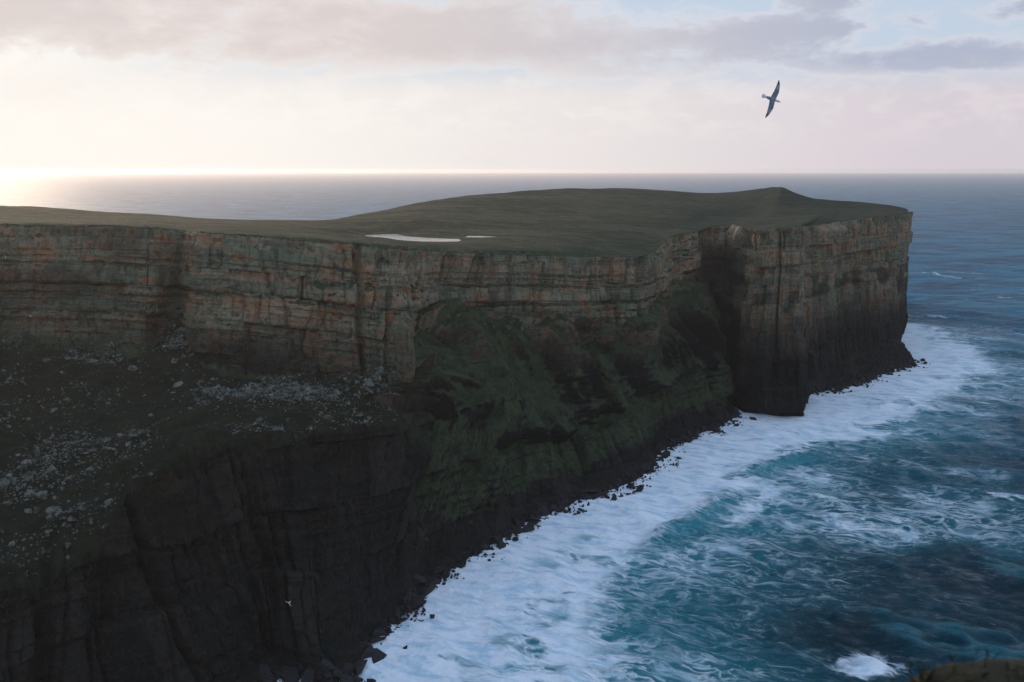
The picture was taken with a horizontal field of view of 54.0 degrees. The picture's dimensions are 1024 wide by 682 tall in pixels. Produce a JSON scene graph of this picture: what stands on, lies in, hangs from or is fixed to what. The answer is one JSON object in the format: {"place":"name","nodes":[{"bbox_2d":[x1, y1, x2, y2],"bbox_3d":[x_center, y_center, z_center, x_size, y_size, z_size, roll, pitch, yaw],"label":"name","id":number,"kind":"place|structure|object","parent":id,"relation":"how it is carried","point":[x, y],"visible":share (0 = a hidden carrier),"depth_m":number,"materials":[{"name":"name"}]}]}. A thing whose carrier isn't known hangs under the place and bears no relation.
{"place":"outdoors","nodes":[
{"label":"outdoors","id":0,"kind":"place"},
{"bbox_2d":[363,234,460,241],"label":"loch water","id":1,"kind":"structure","parent":0,"point":[400,237],"depth_m":731.18,"materials":[{"name":"grey liquid"}]},
{"bbox_2d":[0,318,907,681],"bbox_3d":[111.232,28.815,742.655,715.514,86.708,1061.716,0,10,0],"label":"cliff","id":2,"kind":"structure","parent":0,"point":[206,566],"depth_m":420.72,"materials":[{"name":"black stone"}]},
{"bbox_2d":[0,187,907,255],"bbox_3d":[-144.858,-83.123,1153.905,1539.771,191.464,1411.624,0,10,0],"label":"moorland","id":3,"kind":"structure","parent":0,"point":[620,221],"depth_m":914.23,"materials":[{"name":"green plant"}]},
{"bbox_2d":[0,253,908,599],"bbox_3d":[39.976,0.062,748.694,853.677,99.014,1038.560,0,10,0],"label":"hillside","id":4,"kind":"structure","parent":0,"point":[510,373],"depth_m":557.02,"materials":[{"name":"green plant"}]},
{"bbox_2d":[0,480,8,487],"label":"boulder","id":5,"kind":"object","parent":4,"relation":"on","point":[4,484],"visible":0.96,"depth_m":404.70,"materials":[{"name":"stone"}]},
{"bbox_2d":[8,540,14,546],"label":"boulder","id":6,"kind":"object","parent":4,"relation":"on","point":[11,544],"visible":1,"depth_m":367.43,"materials":[{"name":"stone"}]},
{"bbox_2d":[20,459,32,465],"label":"boulder","id":7,"kind":"object","parent":4,"relation":"on","point":[23,462],"visible":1,"depth_m":423.78,"materials":[{"name":"stone"}]},
{"bbox_2d":[24,508,31,512],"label":"boulder","id":8,"kind":"object","parent":4,"relation":"on","point":[28,510],"visible":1,"depth_m":389.95,"materials":[{"name":"stone"}]},
{"bbox_2d":[24,490,34,496],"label":"boulder","id":9,"kind":"object","parent":4,"relation":"on","point":[31,492],"visible":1,"depth_m":399.47,"materials":[{"name":"stone"}]},
{"bbox_2d":[34,507,39,512],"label":"boulder","id":10,"kind":"object","parent":4,"relation":"on","point":[36,509],"visible":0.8,"depth_m":388.51,"materials":[{"name":"stone"}]},
{"bbox_2d":[34,447,39,454],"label":"boulder","id":11,"kind":"object","parent":4,"relation":"on","point":[37,451],"visible":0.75,"depth_m":429.24,"materials":[{"name":"stone"}]},
{"bbox_2d":[35,490,47,499],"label":"boulder","id":12,"kind":"object","parent":4,"relation":"on","point":[41,495],"visible":1,"depth_m":396.83,"materials":[{"name":"stone"}]},
{"bbox_2d":[43,466,56,474],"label":"boulder","id":13,"kind":"object","parent":4,"relation":"on","point":[50,469],"visible":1,"depth_m":410.68,"materials":[{"name":"stone"}]},
{"bbox_2d":[46,506,59,515],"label":"boulder","id":14,"kind":"object","parent":4,"relation":"on","point":[50,510],"visible":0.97,"depth_m":383.30,"materials":[{"name":"stone"}]},
{"bbox_2d":[54,508,61,515],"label":"boulder","id":15,"kind":"object","parent":4,"relation":"on","point":[58,511],"visible":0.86,"depth_m":381.84,"materials":[{"name":"stone"}]},
{"bbox_2d":[68,515,77,521],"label":"boulder","id":16,"kind":"object","parent":4,"relation":"on","point":[70,518],"visible":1,"depth_m":376.12,"materials":[{"name":"stone"}]},
{"bbox_2d":[85,358,97,362],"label":"boulder","id":17,"kind":"object","parent":4,"relation":"on","point":[91,360],"visible":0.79,"depth_m":527.75,"materials":[{"name":"stone"}]},
{"bbox_2d":[102,446,110,450],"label":"boulder","id":18,"kind":"object","parent":4,"relation":"on","point":[106,448],"visible":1,"depth_m":425.43,"materials":[{"name":"stone"}]},
{"bbox_2d":[104,498,113,505],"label":"boulder","id":19,"kind":"object","parent":4,"relation":"on","point":[108,501],"visible":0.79,"depth_m":387.42,"materials":[{"name":"stone"}]},
{"bbox_2d":[127,365,137,370],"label":"boulder","id":20,"kind":"object","parent":4,"relation":"on","point":[132,368],"visible":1,"depth_m":517.49,"materials":[{"name":"stone"}]},
{"bbox_2d":[128,434,137,438],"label":"boulder","id":21,"kind":"object","parent":4,"relation":"on","point":[133,436],"visible":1,"depth_m":430.54,"materials":[{"name":"stone"}]},
{"bbox_2d":[128,429,140,434],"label":"boulder","id":22,"kind":"object","parent":4,"relation":"on","point":[133,431],"visible":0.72,"depth_m":439.72,"materials":[{"name":"stone"}]},
{"bbox_2d":[171,358,178,362],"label":"boulder","id":23,"kind":"object","parent":4,"relation":"on","point":[174,360],"visible":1,"depth_m":506.21,"materials":[{"name":"stone"}]},
{"bbox_2d":[173,381,182,386],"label":"boulder","id":24,"kind":"object","parent":4,"relation":"on","point":[179,383],"visible":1,"depth_m":490.80,"materials":[{"name":"stone"}]},
{"bbox_2d":[245,386,251,391],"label":"boulder","id":25,"kind":"object","parent":4,"relation":"on","point":[248,389],"visible":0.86,"depth_m":487.25,"materials":[{"name":"stone"}]},
{"bbox_2d":[268,385,274,390],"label":"boulder","id":26,"kind":"object","parent":4,"relation":"on","point":[271,387],"visible":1,"depth_m":490.71,"materials":[{"name":"stone"}]},
{"bbox_2d":[0,222,643,574],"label":"scree","id":27,"kind":"structure","parent":4,"relation":"on","point":[236,393],"depth_m":476.52,"materials":[{"name":"stone"}]},
{"bbox_2d":[323,415,333,419],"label":"boulder","id":28,"kind":"object","parent":4,"relation":"on","point":[328,417],"visible":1,"depth_m":466.47,"materials":[{"name":"stone"}]},
{"bbox_2d":[324,395,333,400],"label":"boulder","id":29,"kind":"object","parent":4,"relation":"on","point":[329,398],"visible":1,"depth_m":485.81,"materials":[{"name":"stone"}]},
{"bbox_2d":[334,389,340,395],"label":"boulder","id":30,"kind":"object","parent":4,"relation":"on","point":[337,392],"visible":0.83,"depth_m":497.97,"materials":[{"name":"stone"}]},
{"bbox_2d":[366,378,373,386],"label":"boulder","id":31,"kind":"object","parent":4,"relation":"on","point":[369,383],"visible":1,"depth_m":511.07,"materials":[{"name":"stone"}]},
{"bbox_2d":[372,374,381,381],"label":"boulder","id":32,"kind":"object","parent":4,"relation":"on","point":[378,377],"visible":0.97,"depth_m":520.86,"materials":[{"name":"stone"}]},
{"bbox_2d":[375,366,383,374],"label":"boulder","id":33,"kind":"object","parent":4,"relation":"on","point":[380,370],"visible":1,"depth_m":522.25,"materials":[{"name":"stone"}]},
{"bbox_2d":[394,323,415,381],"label":"rock flake","id":34,"kind":"object","parent":4,"relation":"on","point":[405,357],"visible":1,"depth_m":514.98,"materials":[{"name":"grey stone"}]},
{"bbox_2d":[0,212,912,377],"bbox_3d":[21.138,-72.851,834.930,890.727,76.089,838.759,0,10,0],"label":"cliff","id":35,"kind":"structure","parent":0,"point":[258,305],"depth_m":561.34,"materials":[{"name":"brown stone"}]},
{"bbox_2d":[0,173,1023,681],"bbox_3d":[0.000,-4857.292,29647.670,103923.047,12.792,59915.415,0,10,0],"label":"sea","id":36,"kind":"structure","parent":0,"point":[872,531],"depth_m":588.35,"materials":[{"name":"liquid"}]},
{"bbox_2d":[0,0,1023,172],"label":"sky","id":37,"kind":"structure","parent":0,"point":[87,86],"materials":[{"name":"white"}]},
{"bbox_2d":[205,341,914,681],"bbox_3d":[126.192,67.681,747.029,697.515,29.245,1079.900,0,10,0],"label":"shore","id":38,"kind":"structure","parent":0,"point":[342,651],"depth_m":549.71,"materials":[{"name":"black stone"}]},
{"bbox_2d":[259,664,272,680],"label":"shore rock","id":39,"kind":"object","parent":38,"relation":"on","point":[262,675],"visible":0.96,"depth_m":395.18,"materials":[{"name":"black stone"}]},
{"bbox_2d":[264,669,276,681],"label":"shore rock","id":40,"kind":"object","parent":38,"relation":"on","point":[266,673],"visible":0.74,"depth_m":395.46,"materials":[{"name":"black stone"}]},
{"bbox_2d":[274,672,281,679],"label":"shore rock","id":41,"kind":"object","parent":38,"relation":"on","point":[277,675],"visible":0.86,"depth_m":398.77,"materials":[{"name":"black stone"}]},
{"bbox_2d":[280,670,293,677],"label":"shore rock","id":42,"kind":"object","parent":38,"relation":"on","point":[287,673],"visible":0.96,"depth_m":400.03,"materials":[{"name":"black stone"}]},
{"bbox_2d":[281,666,299,675],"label":"shore rock","id":43,"kind":"object","parent":38,"relation":"on","point":[294,669],"visible":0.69,"depth_m":402.87,"materials":[{"name":"black stone"}]},
{"bbox_2d":[285,676,300,681],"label":"shore rock","id":44,"kind":"object","parent":38,"relation":"on","point":[292,678],"visible":0.94,"depth_m":396.71,"materials":[{"name":"black stone"}]},
{"bbox_2d":[301,669,312,681],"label":"shore rock","id":45,"kind":"object","parent":38,"relation":"on","point":[307,676],"visible":1,"depth_m":394.45,"materials":[{"name":"black stone"}]},
{"bbox_2d":[301,667,313,681],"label":"shore rock","id":46,"kind":"object","parent":38,"relation":"on","point":[311,669],"visible":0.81,"depth_m":396.52,"materials":[{"name":"black stone"}]},
{"bbox_2d":[320,658,334,672],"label":"shore rock","id":47,"kind":"object","parent":38,"relation":"on","point":[327,665],"visible":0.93,"depth_m":399.36,"materials":[{"name":"black stone"}]},
{"bbox_2d":[333,667,339,676],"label":"shore rock","id":48,"kind":"object","parent":38,"relation":"on","point":[335,670],"visible":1,"depth_m":400.01,"materials":[{"name":"black stone"}]},
{"bbox_2d":[339,673,354,681],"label":"shore rock","id":49,"kind":"object","parent":38,"relation":"on","point":[343,678],"visible":0.95,"depth_m":395.89,"materials":[{"name":"black stone"}]},
{"bbox_2d":[342,663,353,672],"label":"shore rock","id":50,"kind":"object","parent":38,"relation":"on","point":[348,667],"visible":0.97,"depth_m":403.21,"materials":[{"name":"black stone"}]},
{"bbox_2d":[353,676,360,681],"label":"shore rock","id":51,"kind":"object","parent":38,"relation":"on","point":[357,679],"visible":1,"depth_m":398.50,"materials":[{"name":"black stone"}]},
{"bbox_2d":[353,660,367,675],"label":"shore rock","id":52,"kind":"object","parent":38,"relation":"on","point":[359,665],"visible":1,"depth_m":405.71,"materials":[{"name":"black stone"}]},
{"bbox_2d":[360,642,372,648],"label":"shore rock","id":53,"kind":"object","parent":38,"relation":"on","point":[366,644],"visible":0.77,"depth_m":423.42,"materials":[{"name":"black stone"}]},
{"bbox_2d":[361,645,372,659],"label":"shore rock","id":54,"kind":"object","parent":38,"relation":"on","point":[367,653],"visible":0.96,"depth_m":415.75,"materials":[{"name":"black stone"}]},
{"bbox_2d":[369,636,386,643],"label":"shore rock","id":55,"kind":"object","parent":38,"relation":"on","point":[375,640],"visible":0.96,"depth_m":428.48,"materials":[{"name":"black stone"}]},
{"bbox_2d":[372,648,386,663],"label":"shore rock","id":56,"kind":"object","parent":38,"relation":"on","point":[378,655],"visible":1,"depth_m":415.97,"materials":[{"name":"black stone"}]},
{"bbox_2d":[372,629,388,637],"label":"shore rock","id":57,"kind":"object","parent":38,"relation":"on","point":[378,632],"visible":0.76,"depth_m":434.02,"materials":[{"name":"black stone"}]},
{"bbox_2d":[383,626,391,633],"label":"shore rock","id":58,"kind":"object","parent":38,"relation":"on","point":[388,630],"visible":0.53,"depth_m":438.04,"materials":[{"name":"black stone"}]},
{"bbox_2d":[394,617,399,624],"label":"shore rock","id":59,"kind":"object","parent":38,"relation":"on","point":[397,620],"visible":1,"depth_m":448.90,"materials":[{"name":"black stone"}]},
{"bbox_2d":[409,594,424,609],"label":"shore rock","id":60,"kind":"object","parent":38,"relation":"on","point":[418,601],"visible":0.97,"depth_m":466.60,"materials":[{"name":"black stone"}]},
{"bbox_2d":[414,574,425,586],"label":"shore rock","id":61,"kind":"object","parent":38,"relation":"on","point":[419,580],"visible":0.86,"depth_m":483.70,"materials":[{"name":"black stone"}]},
{"bbox_2d":[418,587,428,596],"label":"shore rock","id":62,"kind":"object","parent":38,"relation":"on","point":[424,591],"visible":0.69,"depth_m":477.25,"materials":[{"name":"black stone"}]},
{"bbox_2d":[424,583,436,592],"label":"shore rock","id":63,"kind":"object","parent":38,"relation":"on","point":[432,587],"visible":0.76,"depth_m":483.13,"materials":[{"name":"black stone"}]},
{"bbox_2d":[455,564,464,567],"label":"shore rock","id":64,"kind":"object","parent":38,"relation":"on","point":[459,565],"visible":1,"depth_m":511.14,"materials":[{"name":"black stone"}]},
{"bbox_2d":[457,554,463,560],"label":"shore rock","id":65,"kind":"object","parent":38,"relation":"on","point":[460,557],"visible":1,"depth_m":517.23,"materials":[{"name":"black stone"}]},
{"bbox_2d":[481,543,491,549],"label":"shore rock","id":66,"kind":"object","parent":38,"relation":"on","point":[484,546],"visible":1,"depth_m":534.39,"materials":[{"name":"black stone"}]},
{"bbox_2d":[488,536,499,543],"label":"shore rock","id":67,"kind":"object","parent":38,"relation":"on","point":[492,539],"visible":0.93,"depth_m":542.91,"materials":[{"name":"black stone"}]},
{"bbox_2d":[495,539,505,548],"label":"shore rock","id":68,"kind":"object","parent":38,"relation":"on","point":[500,544],"visible":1,"depth_m":539.41,"materials":[{"name":"black stone"}]},
{"bbox_2d":[507,529,514,534],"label":"shore rock","id":69,"kind":"object","parent":38,"relation":"on","point":[510,531],"visible":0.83,"depth_m":557.89,"materials":[{"name":"black stone"}]},
{"bbox_2d":[512,518,520,526],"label":"shore rock","id":70,"kind":"object","parent":38,"relation":"on","point":[516,522],"visible":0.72,"depth_m":567.41,"materials":[{"name":"black stone"}]},
{"bbox_2d":[514,526,520,534],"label":"shore rock","id":71,"kind":"object","parent":38,"relation":"on","point":[517,530],"visible":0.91,"depth_m":560.19,"materials":[{"name":"black stone"}]},
{"bbox_2d":[521,523,534,532],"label":"shore rock","id":72,"kind":"object","parent":38,"relation":"on","point":[528,528],"visible":1,"depth_m":562.89,"materials":[{"name":"black stone"}]},
{"bbox_2d":[526,514,533,521],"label":"shore rock","id":73,"kind":"object","parent":38,"relation":"on","point":[529,516],"visible":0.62,"depth_m":577.75,"materials":[{"name":"black stone"}]},
{"bbox_2d":[531,515,540,521],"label":"shore rock","id":74,"kind":"object","parent":38,"relation":"on","point":[534,518],"visible":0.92,"depth_m":577.66,"materials":[{"name":"black stone"}]},
{"bbox_2d":[537,505,548,516],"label":"shore rock","id":75,"kind":"object","parent":38,"relation":"on","point":[543,508],"visible":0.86,"depth_m":589.76,"materials":[{"name":"black stone"}]},
{"bbox_2d":[556,505,561,512],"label":"shore rock","id":76,"kind":"object","parent":38,"relation":"on","point":[559,508],"visible":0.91,"depth_m":595.73,"materials":[{"name":"black stone"}]},
{"bbox_2d":[575,491,581,498],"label":"shore rock","id":77,"kind":"object","parent":38,"relation":"on","point":[577,494],"visible":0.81,"depth_m":614.86,"materials":[{"name":"black stone"}]},
{"bbox_2d":[579,494,586,499],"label":"shore rock","id":78,"kind":"object","parent":38,"relation":"on","point":[583,496],"visible":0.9,"depth_m":615.10,"materials":[{"name":"black stone"}]},
{"bbox_2d":[584,493,592,499],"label":"shore rock","id":79,"kind":"object","parent":38,"relation":"on","point":[589,496],"visible":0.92,"depth_m":617.90,"materials":[{"name":"black stone"}]},
{"bbox_2d":[584,489,598,493],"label":"shore rock","id":80,"kind":"object","parent":38,"relation":"on","point":[590,491],"visible":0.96,"depth_m":622.40,"materials":[{"name":"black stone"}]},
{"bbox_2d":[591,494,600,499],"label":"shore rock","id":81,"kind":"object","parent":38,"relation":"on","point":[595,496],"visible":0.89,"depth_m":618.12,"materials":[{"name":"black stone"}]},
{"bbox_2d":[273,358,930,681],"bbox_3d":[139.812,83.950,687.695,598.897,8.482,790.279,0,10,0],"label":"shore rubble","id":82,"kind":"object","parent":38,"relation":"on","point":[408,609],"visible":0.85,"depth_m":627.07,"materials":[{"name":"black stone"}]},
{"bbox_2d":[595,492,608,495],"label":"shore rock","id":83,"kind":"object","parent":38,"relation":"on","point":[602,493],"visible":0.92,"depth_m":622.73,"materials":[{"name":"black stone"}]},
{"bbox_2d":[628,483,635,488],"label":"shore rock","id":84,"kind":"object","parent":38,"relation":"on","point":[631,485],"visible":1,"depth_m":640.32,"materials":[{"name":"black stone"}]},
{"bbox_2d":[636,485,643,491],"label":"shore rock","id":85,"kind":"object","parent":38,"relation":"on","point":[640,488],"visible":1,"depth_m":634.34,"materials":[{"name":"black stone"}]},
{"bbox_2d":[661,450,667,458],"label":"shore rock","id":86,"kind":"object","parent":38,"relation":"on","point":[664,454],"visible":0.9,"depth_m":705.72,"materials":[{"name":"black stone"}]},
{"bbox_2d":[683,438,693,442],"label":"shore rock","id":87,"kind":"object","parent":38,"relation":"on","point":[688,440],"visible":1,"depth_m":747.42,"materials":[{"name":"black stone"}]},
{"bbox_2d":[725,411,730,420],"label":"shore rock","id":88,"kind":"object","parent":38,"relation":"on","point":[727,416],"visible":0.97,"depth_m":809.19,"materials":[{"name":"black stone"}]},
{"bbox_2d":[762,80,780,117],"bbox_3d":[6.794,-6.338,26.313,0.544,1.100,0.083,21,-6,1],"label":"seabird","id":89,"kind":"object","parent":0,"point":[772,99],"visible":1,"depth_m":26.29,"materials":[{"name":"grey"}]},
{"bbox_2d":[892,645,1023,681],"bbox_3d":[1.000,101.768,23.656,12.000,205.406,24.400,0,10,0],"label":"grassy bank","id":90,"kind":"structure","parent":0,"point":[945,673],"depth_m":3.27,"materials":[{"name":"green plant"}]},
{"bbox_2d":[901,657,941,681],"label":"heather","id":91,"kind":"object","parent":90,"relation":"on","point":[921,670],"visible":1,"depth_m":3.21,"materials":[{"name":"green plant"}]}
]}

